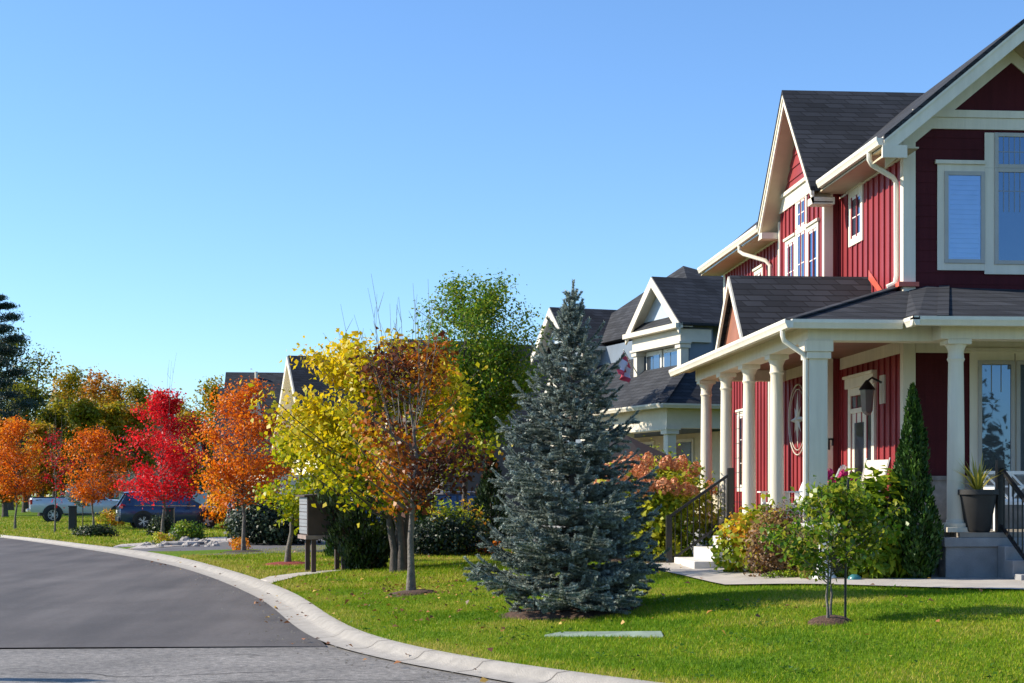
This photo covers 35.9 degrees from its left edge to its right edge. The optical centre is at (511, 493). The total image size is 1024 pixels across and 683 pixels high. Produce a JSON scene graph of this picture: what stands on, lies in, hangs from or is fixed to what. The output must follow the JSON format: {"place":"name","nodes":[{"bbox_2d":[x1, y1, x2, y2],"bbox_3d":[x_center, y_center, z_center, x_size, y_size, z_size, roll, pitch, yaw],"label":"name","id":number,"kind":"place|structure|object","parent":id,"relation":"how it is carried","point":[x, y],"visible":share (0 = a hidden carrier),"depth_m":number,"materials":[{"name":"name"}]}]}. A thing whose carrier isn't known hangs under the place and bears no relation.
{"place":"outdoors","nodes":[
{"label":"outdoors","id":0,"kind":"place"},
{"bbox_2d":[0,538,325,647],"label":"new road","id":1,"kind":"structure","parent":0,"point":[54,596],"depth_m":24.28,"materials":[{"name":"asphalt"}]},
{"bbox_2d":[0,534,660,682],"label":"kerb","id":2,"kind":"structure","parent":1,"relation":"on","point":[324,627],"depth_m":18.46,"materials":[{"name":"concrete"}]},
{"bbox_2d":[0,647,512,682],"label":"worn road","id":3,"kind":"structure","parent":0,"point":[168,665],"depth_m":15.88,"materials":[{"name":"asphalt"}]},
{"bbox_2d":[0,646,325,648],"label":"new road lip","id":4,"kind":"object","parent":3,"relation":"on","point":[171,647],"visible":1,"depth_m":17.89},
{"bbox_2d":[90,551,471,682],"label":"road grit","id":5,"kind":"object","parent":3,"relation":"on","point":[282,624],"visible":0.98,"depth_m":19.07,"materials":[{"name":"gravel"}]},
{"bbox_2d":[134,536,536,554],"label":"driveway","id":6,"kind":"structure","parent":0,"point":[259,546],"depth_m":46.73,"materials":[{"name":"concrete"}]},
{"bbox_2d":[0,495,1023,682],"bbox_3d":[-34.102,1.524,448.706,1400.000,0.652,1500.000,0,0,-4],"label":"lawn","id":7,"kind":"structure","parent":0,"point":[20,513],"depth_m":16.74,"materials":[{"name":"plant"}]},
{"bbox_2d":[0,417,37,516],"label":"woodland tree","id":8,"kind":"object","parent":7,"relation":"on","point":[5,508],"visible":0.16,"depth_m":104.81,"materials":[{"name":"orange plant"}]},
{"bbox_2d":[0,321,38,509],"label":"woodland tree","id":9,"kind":"object","parent":7,"relation":"on","point":[25,379],"visible":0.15,"depth_m":149.68,"materials":[{"name":"green plant"}]},
{"bbox_2d":[0,293,48,469],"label":"pine tree","id":10,"kind":"object","parent":7,"relation":"on","point":[6,349],"visible":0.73,"depth_m":124.58,"materials":[{"name":"green plant"}]},
{"bbox_2d":[0,415,62,528],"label":"street tree","id":11,"kind":"object","parent":7,"relation":"on","point":[16,429],"visible":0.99,"depth_m":72.75,"materials":[{"name":"orange plant"}]},
{"bbox_2d":[2,377,69,512],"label":"woodland tree","id":12,"kind":"object","parent":7,"relation":"on","point":[31,389],"visible":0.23,"depth_m":131.73,"materials":[{"name":"green plant"}]},
{"bbox_2d":[22,419,66,515],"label":"woodland tree","id":13,"kind":"object","parent":7,"relation":"on","point":[41,430],"visible":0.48,"depth_m":111.51,"materials":[{"name":"orange plant"}]},
{"bbox_2d":[14,343,82,496],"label":"woodland tree","id":14,"kind":"object","parent":7,"relation":"on","point":[51,376],"visible":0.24,"depth_m":157.92,"materials":[{"name":"green plant"}]},
{"bbox_2d":[20,397,79,496],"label":"woodland tree","id":15,"kind":"object","parent":7,"relation":"on","point":[56,413],"visible":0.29,"depth_m":127.60,"materials":[{"name":"green plant"}]},
{"bbox_2d":[39,419,82,532],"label":"street tree","id":16,"kind":"object","parent":7,"relation":"on","point":[55,459],"visible":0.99,"depth_m":65.97,"materials":[{"name":"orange plant"}]},
{"bbox_2d":[26,488,118,521],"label":"pickup truck","id":17,"kind":"object","parent":7,"relation":"on","point":[44,507],"visible":0.48,"depth_m":87.15,"materials":[{"name":"silver paint"}]},
{"bbox_2d":[68,506,76,529],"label":"marker post","id":18,"kind":"object","parent":7,"relation":"on","point":[72,517],"visible":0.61,"depth_m":69.97,"materials":[{"name":"black plastic"}]},
{"bbox_2d":[44,365,101,479],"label":"woodland tree","id":19,"kind":"object","parent":7,"relation":"on","point":[72,381],"visible":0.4,"depth_m":164.46,"materials":[{"name":"green plant"}]},
{"bbox_2d":[56,397,111,484],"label":"woodland tree","id":20,"kind":"object","parent":7,"relation":"on","point":[85,412],"visible":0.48,"depth_m":125.59,"materials":[{"name":"green plant"}]},
{"bbox_2d":[60,477,107,524],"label":"tree","id":21,"kind":"object","parent":7,"relation":"on","point":[73,500],"visible":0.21,"depth_m":76.55,"materials":[{"name":"orange plant"}]},
{"bbox_2d":[66,523,121,536],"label":"spreading juniper","id":22,"kind":"object","parent":7,"relation":"on","point":[99,529],"visible":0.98,"depth_m":59.55,"materials":[{"name":"green plant"}]},
{"bbox_2d":[47,423,141,524],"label":"street tree","id":23,"kind":"object","parent":7,"relation":"on","point":[99,440],"visible":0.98,"depth_m":69.50,"materials":[{"name":"orange plant"}]},
{"bbox_2d":[73,366,132,428],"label":"woodland tree","id":24,"kind":"object","parent":7,"relation":"on","point":[96,382],"visible":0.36,"depth_m":169.55,"materials":[{"name":"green plant"}]},
{"bbox_2d":[94,508,131,526],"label":"golden shrub","id":25,"kind":"object","parent":7,"relation":"on","point":[111,516],"visible":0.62,"depth_m":75.78,"materials":[{"name":"yellow plant"}]},
{"bbox_2d":[91,400,140,498],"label":"woodland tree","id":26,"kind":"object","parent":7,"relation":"on","point":[112,412],"visible":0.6,"depth_m":126.59,"materials":[{"name":"green plant"}]},
{"bbox_2d":[101,374,137,425],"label":"woodland tree","id":27,"kind":"object","parent":7,"relation":"on","point":[115,386],"visible":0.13,"depth_m":174.44,"materials":[{"name":"green plant"}]},
{"bbox_2d":[117,376,151,425],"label":"woodland tree","id":28,"kind":"object","parent":7,"relation":"on","point":[140,393],"visible":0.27,"depth_m":171.64,"materials":[{"name":"green plant"}]},
{"bbox_2d":[113,399,161,488],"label":"woodland tree","id":29,"kind":"object","parent":7,"relation":"on","point":[130,418],"visible":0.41,"depth_m":127.43,"materials":[{"name":"orange plant"}]},
{"bbox_2d":[80,426,212,504],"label":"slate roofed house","id":30,"kind":"structure","parent":7,"relation":"on","point":[200,498],"depth_m":143.54,"materials":[{"name":"grey"}]},
{"bbox_2d":[0,516,295,546],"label":"grass","id":31,"kind":"structure","parent":7,"relation":"on","point":[97,541],"depth_m":65.83,"materials":[{"name":"plant"}]},
{"bbox_2d":[143,513,174,535],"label":"dark shrub","id":32,"kind":"object","parent":7,"relation":"on","point":[156,526],"visible":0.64,"depth_m":59.09,"materials":[{"name":"green plant"}]},
{"bbox_2d":[105,353,216,533],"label":"maple tree","id":33,"kind":"object","parent":7,"relation":"on","point":[163,407],"visible":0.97,"depth_m":56.64,"materials":[{"name":"red plant"}]},
{"bbox_2d":[115,489,225,528],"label":"parked car","id":34,"kind":"object","parent":7,"relation":"on","point":[133,513],"visible":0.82,"depth_m":70.75,"materials":[{"name":"blue paint"}]},
{"bbox_2d":[114,537,234,548],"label":"stone bed","id":35,"kind":"object","parent":7,"relation":"on","point":[217,539],"visible":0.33,"depth_m":50.04,"materials":[{"name":"stone"}]},
{"bbox_2d":[145,532,177,543],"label":"golden mound","id":36,"kind":"object","parent":35,"relation":"on","point":[159,537],"visible":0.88,"depth_m":49.83,"materials":[{"name":"yellow plant"}]},
{"bbox_2d":[168,519,207,540],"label":"juniper shrub","id":37,"kind":"object","parent":35,"relation":"on","point":[182,529],"visible":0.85,"depth_m":51.96,"materials":[{"name":"green plant"}]},
{"bbox_2d":[158,402,217,498],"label":"woodland tree","id":38,"kind":"object","parent":7,"relation":"on","point":[187,413],"visible":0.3,"depth_m":139.46,"materials":[{"name":"orange plant"}]},
{"bbox_2d":[188,374,224,506],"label":"woodland tree","id":39,"kind":"object","parent":7,"relation":"on","point":[208,390],"visible":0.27,"depth_m":149.61,"materials":[{"name":"green plant"}]},
{"bbox_2d":[199,474,240,527],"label":"orange bush","id":40,"kind":"object","parent":7,"relation":"on","point":[224,503],"visible":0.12,"depth_m":70.61,"materials":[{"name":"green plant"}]},
{"bbox_2d":[225,550,260,552],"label":"mulch ring","id":41,"kind":"object","parent":7,"relation":"on","point":[238,551],"visible":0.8,"depth_m":43.77,"materials":[{"name":"soil"}]},
{"bbox_2d":[173,375,298,549],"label":"street tree","id":42,"kind":"object","parent":41,"relation":"on","point":[245,471],"visible":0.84,"depth_m":43.82,"materials":[{"name":"orange plant"}]},
{"bbox_2d":[220,475,278,542],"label":"shrub","id":43,"kind":"object","parent":7,"relation":"on","point":[227,516],"visible":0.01,"depth_m":51.22,"materials":[{"name":"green plant"}]},
{"bbox_2d":[212,372,291,491],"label":"dark roofed house","id":44,"kind":"structure","parent":7,"relation":"on","point":[274,378],"depth_m":89.64,"materials":[{"name":"grey"}]},
{"bbox_2d":[212,495,321,544],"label":"dark hedge","id":45,"kind":"object","parent":7,"relation":"on","point":[261,527],"visible":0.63,"depth_m":48.76,"materials":[{"name":"green plant"}]},
{"bbox_2d":[264,561,310,564],"bbox_3d":[-5.203,1.633,36.735,1.230,0.096,1.180,0,0,-4],"label":"mulch ring","id":46,"kind":"object","parent":7,"relation":"on","point":[288,563],"visible":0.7,"depth_m":36.47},
{"bbox_2d":[248,408,381,561],"bbox_3d":[-4.376,-0.093,36.847,3.420,4.007,3.199,0,0,-4],"label":"street tree","id":47,"kind":"object","parent":46,"relation":"on","point":[293,511],"visible":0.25,"depth_m":36.34,"materials":[{"name":"yellow plant"}]},
{"bbox_2d":[260,570,336,582],"bbox_3d":[-4.399,1.692,30.688,1.086,0.256,4.346,0,0,15],"label":"mailbox pad","id":48,"kind":"object","parent":7,"relation":"on","point":[270,579],"visible":0.69,"depth_m":31.05,"materials":[{"name":"concrete"}]},
{"bbox_2d":[295,494,349,571],"bbox_3d":[-3.840,0.940,32.460,1.040,1.880,0.960,0,0,-18],"label":"mailbox cabinet","id":49,"kind":"object","parent":48,"relation":"on","point":[312,521],"visible":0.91,"depth_m":32.03,"materials":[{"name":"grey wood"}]},
{"bbox_2d":[309,475,410,570],"bbox_3d":[-2.940,0.600,32.238,2.292,2.144,2.522,0,0,-4],"label":"cedar bush","id":50,"kind":"object","parent":7,"relation":"on","point":[370,549],"visible":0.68,"depth_m":31.77,"materials":[{"name":"green plant"}]},
{"bbox_2d":[244,339,477,491],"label":"cream gabled house","id":51,"kind":"structure","parent":7,"relation":"on","point":[298,377],"depth_m":66.88,"materials":[{"name":"grey"}]},
{"bbox_2d":[239,291,512,572],"bbox_3d":[-2.499,-1.138,30.550,5.310,5.832,3.892,0,0,-4],"label":"street tree","id":52,"kind":"object","parent":7,"relation":"on","point":[319,445],"visible":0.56,"depth_m":30.30,"materials":[{"name":"yellow plant"}]},
{"bbox_2d":[127,541,664,591],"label":"grass","id":53,"kind":"structure","parent":7,"relation":"on","point":[441,567],"depth_m":31.69,"materials":[{"name":"plant"}]},
{"bbox_2d":[385,589,433,596],"bbox_3d":[-1.581,1.571,24.850,0.896,0.125,0.839,0,0,-4],"label":"mulch ring","id":54,"kind":"object","parent":7,"relation":"on","point":[416,592],"visible":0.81,"depth_m":24.62,"materials":[{"name":"soil"}]},
{"bbox_2d":[332,275,505,590],"bbox_3d":[-1.401,-0.759,24.844,2.803,5.199,2.726,0,0,-4],"label":"street tree","id":55,"kind":"object","parent":54,"relation":"on","point":[419,485],"visible":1,"depth_m":24.67,"materials":[{"name":"orange plant"}]},
{"bbox_2d":[415,491,494,552],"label":"autumn shrub","id":56,"kind":"object","parent":7,"relation":"on","point":[446,509],"visible":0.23,"depth_m":42.69,"materials":[{"name":"green plant"}]},
{"bbox_2d":[414,507,499,555],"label":"dark hedge","id":57,"kind":"object","parent":7,"relation":"on","point":[444,537],"visible":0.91,"depth_m":40.24,"materials":[{"name":"green plant"}]},
{"bbox_2d":[385,341,552,510],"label":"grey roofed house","id":58,"kind":"structure","parent":7,"relation":"on","point":[477,477],"depth_m":58.85,"materials":[{"name":"grey"}]},
{"bbox_2d":[390,266,552,526],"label":"birch tree","id":59,"kind":"object","parent":7,"relation":"on","point":[473,317],"visible":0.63,"depth_m":43.40,"materials":[{"name":"green plant"}]},
{"bbox_2d":[427,491,517,535],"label":"parked car","id":60,"kind":"object","parent":7,"relation":"on","point":[457,497],"visible":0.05,"depth_m":53.58,"materials":[{"name":"paint"}]},
{"bbox_2d":[468,450,517,544],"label":"tall cedar","id":61,"kind":"object","parent":7,"relation":"on","point":[487,498],"visible":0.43,"depth_m":46.56,"materials":[{"name":"green plant"}]},
{"bbox_2d":[146,545,991,681],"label":"fallen leaves","id":62,"kind":"object","parent":7,"relation":"on","point":[483,679],"visible":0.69,"depth_m":22.61,"materials":[{"name":"orange plant"}]},
{"bbox_2d":[498,601,645,619],"bbox_3d":[0.834,1.483,20.046,1.846,0.192,1.922,0,0,-44],"label":"mulch ring","id":63,"kind":"object","parent":7,"relation":"on","point":[559,614],"visible":0.33,"depth_m":19.50,"materials":[{"name":"soil"}]},
{"bbox_2d":[462,279,669,614],"bbox_3d":[0.699,-0.512,19.911,2.710,4.426,2.739,0,0,-4],"label":"blue spruce","id":64,"kind":"object","parent":63,"relation":"on","point":[572,547],"visible":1,"depth_m":19.67,"materials":[{"name":"green plant"}]},
{"bbox_2d":[544,631,663,637],"bbox_3d":[1.074,1.579,17.366,1.498,0.164,0.320,0,0,33],"label":"utility cover","id":65,"kind":"object","parent":7,"relation":"on","point":[624,633],"visible":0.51,"depth_m":17.32,"materials":[{"name":"concrete"}]},
{"bbox_2d":[529,266,722,535],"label":"blue grey house","id":66,"kind":"structure","parent":7,"relation":"on","point":[657,329],"depth_m":45.98,"materials":[{"name":"grey"}]},
{"bbox_2d":[617,350,637,381],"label":"flag","id":67,"kind":"object","parent":66,"relation":"attached to","point":[624,370],"visible":0.94,"depth_m":43.69,"materials":[{"name":"fabric"}]},
{"bbox_2d":[646,350,662,369],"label":"window","id":68,"kind":"structure","parent":66,"relation":"in","point":[654,360],"depth_m":47.02,"materials":[{"name":"glass"}]},
{"bbox_2d":[663,347,676,366],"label":"window","id":69,"kind":"structure","parent":66,"relation":"in","point":[670,354],"depth_m":46.05,"materials":[{"name":"glass"}]},
{"bbox_2d":[676,438,693,485],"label":"window","id":70,"kind":"structure","parent":66,"relation":"in","point":[687,445],"depth_m":46.38,"materials":[{"name":"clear glass"}]},
{"bbox_2d":[581,435,689,473],"bbox_3d":[2.563,0.118,35.500,2.864,2.850,2.864,0,0,7],"label":"garden umbrella","id":71,"kind":"object","parent":7,"relation":"on","point":[634,445],"visible":0.12,"depth_m":34.92,"materials":[{"name":"red fabric"}]},
{"bbox_2d":[610,554,684,562],"bbox_3d":[2.616,1.229,29.583,2.500,0.094,4.400,0,0,-4],"label":"hydrangea bed","id":72,"kind":"object","parent":7,"relation":"on","point":[618,559],"visible":0.04,"depth_m":28.82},
{"bbox_2d":[588,451,734,558],"bbox_3d":[2.621,0.273,28.882,3.026,2.080,3.059,0,0,-4],"label":"hydrangea bush","id":73,"kind":"object","parent":72,"relation":"on","point":[671,495],"visible":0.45,"depth_m":28.21,"materials":[{"name":"green plant"}]},
{"bbox_2d":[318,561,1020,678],"bbox_3d":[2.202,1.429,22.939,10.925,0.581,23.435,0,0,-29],"label":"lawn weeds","id":74,"kind":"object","parent":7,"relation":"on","point":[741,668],"visible":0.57,"depth_m":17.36,"materials":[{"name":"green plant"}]},
{"bbox_2d":[807,615,851,625],"bbox_3d":[3.461,1.388,17.252,0.527,0.110,0.508,0,0,-4],"label":"mulch ring","id":75,"kind":"object","parent":7,"relation":"on","point":[833,619],"visible":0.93,"depth_m":17.13,"materials":[{"name":"soil"}]},
{"bbox_2d":[753,474,910,617],"bbox_3d":[3.488,0.723,17.228,1.708,1.871,1.224,0,0,-4],"label":"lollipop shrub","id":76,"kind":"object","parent":75,"relation":"on","point":[838,502],"visible":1,"depth_m":17.13,"materials":[{"name":"green plant"}]},
{"bbox_2d":[831,479,848,617],"bbox_3d":[3.564,0.723,17.218,0.222,1.751,0.028,0,0,0],"label":"stake","id":77,"kind":"object","parent":75,"relation":"on","point":[845,588],"visible":0.63,"depth_m":17.21,"materials":[{"name":"black metal"}]},
{"bbox_2d":[646,562,1023,588],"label":"walkway","id":78,"kind":"structure","parent":7,"relation":"on","point":[718,575],"depth_m":21.58,"materials":[{"name":"concrete"}]},
{"bbox_2d":[666,19,1023,579],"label":"red house","id":79,"kind":"structure","parent":7,"relation":"on","point":[888,239],"depth_m":24.63,"materials":[{"name":"wood"}]},
{"bbox_2d":[733,411,742,509],"bbox_3d":[4.192,-0.475,28.700,0.025,2.050,1.560,0,0,-4],"label":"wire trellis","id":80,"kind":"object","parent":79,"relation":"on","point":[739,472],"visible":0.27,"depth_m":28.94,"materials":[{"name":"white metal"}]},
{"bbox_2d":[735,408,742,491],"bbox_3d":[5.209,-0.975,35.697,0.058,1.870,1.300,0,0,-4],"label":"window","id":81,"kind":"structure","parent":79,"relation":"in","point":[741,410],"depth_m":36.02,"materials":[{"name":"white plastic"}]},
{"bbox_2d":[783,233,794,275],"bbox_3d":[5.327,-3.995,30.321,0.058,1.870,0.840,0,0,-4],"label":"window","id":82,"kind":"structure","parent":79,"relation":"in","point":[791,238],"depth_m":30.32,"materials":[{"name":"white plastic"}]},
{"bbox_2d":[788,384,802,455],"bbox_3d":[5.338,-1.380,29.640,0.058,1.346,1.344,0,0,-4],"label":"wall star","id":83,"kind":"object","parent":79,"relation":"attached to","point":[797,419],"depth_m":29.70,"materials":[{"name":"beige metal"}]},
{"bbox_2d":[795,223,807,275],"bbox_3d":[5.403,-4.010,29.514,0.028,1.940,0.820,0,0,-4],"label":"window","id":84,"kind":"structure","parent":79,"relation":"in","point":[801,229],"depth_m":29.51,"materials":[{"name":"white plastic"}]},
{"bbox_2d":[795,195,807,228],"bbox_3d":[5.403,-5.238,29.514,0.028,0.495,0.800,0,0,-4],"label":"window","id":85,"kind":"structure","parent":79,"relation":"in","point":[797,205],"depth_m":29.51,"materials":[{"name":"white plastic"}]},
{"bbox_2d":[805,218,819,275],"bbox_3d":[5.449,-3.995,28.705,0.058,1.870,0.840,0,0,-4],"label":"window","id":86,"kind":"structure","parent":79,"relation":"in","point":[814,224],"depth_m":28.59,"materials":[{"name":"white plastic"}]},
{"bbox_2d":[784,465,846,523],"bbox_3d":[4.872,0.055,25.182,0.997,1.014,0.760,0,0,26],"label":"adirondack chair","id":87,"kind":"object","parent":79,"relation":"on","point":[796,494],"visible":0.23,"depth_m":25.07,"materials":[{"name":"white paint"}]},
{"bbox_2d":[828,468,857,493],"bbox_3d":[4.766,0.090,23.077,0.603,0.920,0.507,0,0,-4],"label":"flower pot","id":88,"kind":"object","parent":79,"relation":"on","point":[843,473],"visible":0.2,"depth_m":23.05,"materials":[{"name":"plant"}]},
{"bbox_2d":[846,182,863,247],"bbox_3d":[5.867,-4.764,27.042,0.058,1.001,0.892,0,0,-4],"label":"window","id":89,"kind":"structure","parent":79,"relation":"in","point":[859,191],"depth_m":26.96,"materials":[{"name":"white plastic"}]},
{"bbox_2d":[842,370,876,480],"bbox_3d":[5.866,-0.735,26.671,0.120,2.570,1.680,0,0,-4],"label":"front door","id":90,"kind":"structure","parent":79,"relation":"in","point":[853,382],"depth_m":26.72,"materials":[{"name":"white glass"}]},
{"bbox_2d":[859,375,885,414],"bbox_3d":[5.806,-1.585,25.564,0.403,0.650,0.270,0,0,-4],"label":"wall lantern","id":91,"kind":"object","parent":79,"relation":"attached to","point":[866,388],"depth_m":25.49,"materials":[{"name":"black metal"}]},
{"bbox_2d":[861,457,890,491],"bbox_3d":[5.165,0.012,23.671,0.821,1.093,0.655,0,0,-24],"label":"sling chair","id":92,"kind":"object","parent":79,"relation":"on","point":[877,464],"visible":0.09,"depth_m":23.82,"materials":[{"name":"white metal"}]},
{"bbox_2d":[935,160,984,270],"bbox_3d":[6.958,-4.318,24.556,0.791,1.708,0.050,0,0,-4],"label":"window","id":93,"kind":"structure","parent":79,"relation":"in","point":[959,207],"depth_m":24.57,"materials":[{"name":"glass"}]},
{"bbox_2d":[946,453,1002,531],"bbox_3d":[6.493,-0.018,22.335,0.899,1.130,0.978,0,0,-4],"label":"black planter","id":94,"kind":"object","parent":79,"relation":"on","point":[978,504],"visible":0.99,"depth_m":22.20,"materials":[{"name":"plastic"}]},
{"bbox_2d":[970,353,1014,475],"bbox_3d":[7.473,-1.147,24.604,0.717,2.101,0.033,0,0,-4],"label":"window","id":95,"kind":"structure","parent":79,"relation":"in","point":[992,375],"depth_m":24.61,"materials":[{"name":"glass"}]},
{"bbox_2d":[983,471,1023,530],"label":"lattice bench","id":96,"kind":"object","parent":79,"relation":"on","point":[1010,473],"visible":0.33,"depth_m":23.52,"materials":[{"name":"white paint"}]},
{"bbox_2d":[984,168,1023,274],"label":"window","id":97,"kind":"structure","parent":79,"relation":"in","point":[1004,187],"depth_m":24.62,"materials":[{"name":"glass"}]},
{"bbox_2d":[984,132,1023,167],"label":"window","id":98,"kind":"structure","parent":79,"relation":"in","point":[1001,150],"depth_m":24.61,"materials":[{"name":"glass"}]},
{"bbox_2d":[1015,353,1023,475],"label":"window","id":99,"kind":"structure","parent":79,"relation":"in","point":[1019,357],"depth_m":24.63,"materials":[{"name":"plastic"}]},
{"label":"planting bed","id":100,"kind":"structure","parent":7,"relation":"on","visible":0},
{"bbox_2d":[707,493,783,572],"bbox_3d":[3.644,0.661,23.912,1.233,1.327,1.217,0,0,-41],"label":"leafy plant","id":101,"kind":"object","parent":100,"relation":"on","point":[731,539],"visible":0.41,"depth_m":23.71,"materials":[{"name":"yellow plant"}]},
{"bbox_2d":[740,494,806,576],"bbox_3d":[3.899,0.665,22.749,1.276,1.313,1.029,0,0,-4],"label":"rust shrub","id":102,"kind":"object","parent":100,"relation":"on","point":[769,556],"visible":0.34,"depth_m":22.67,"materials":[{"name":"red plant"}]},
{"bbox_2d":[761,569,798,577],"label":"groundcover","id":103,"kind":"object","parent":100,"relation":"on","point":[788,573],"visible":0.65,"depth_m":22.34,"materials":[{"name":"green plant"}]},
{"bbox_2d":[780,522,822,577],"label":"ornamental grass","id":104,"kind":"object","parent":100,"relation":"on","point":[805,571],"depth_m":22.00,"materials":[{"name":"plant"}]},
{"bbox_2d":[831,463,920,577],"bbox_3d":[5.053,0.433,22.068,1.386,1.739,0.892,0,0,-4],"label":"hosta bush","id":105,"kind":"object","parent":100,"relation":"on","point":[882,482],"visible":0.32,"depth_m":21.87,"materials":[{"name":"green plant"}]},
{"bbox_2d":[847,545,917,578],"bbox_3d":[5.100,0.997,21.841,1.074,0.616,0.578,0,0,-4],"label":"hosta plant","id":106,"kind":"object","parent":100,"relation":"on","point":[884,568],"visible":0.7,"depth_m":21.70,"materials":[{"name":"green plant"}]},
{"bbox_2d":[886,382,944,578],"bbox_3d":[5.593,-0.125,21.985,0.865,2.863,0.841,0,0,-4],"label":"cedar shrub","id":107,"kind":"object","parent":100,"relation":"on","point":[911,464],"visible":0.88,"depth_m":21.81,"materials":[{"name":"green plant"}]},
{"bbox_2d":[0,0,1023,494],"label":"sky","id":108,"kind":"structure","parent":0,"point":[209,183],"materials":[{"name":"blue"}]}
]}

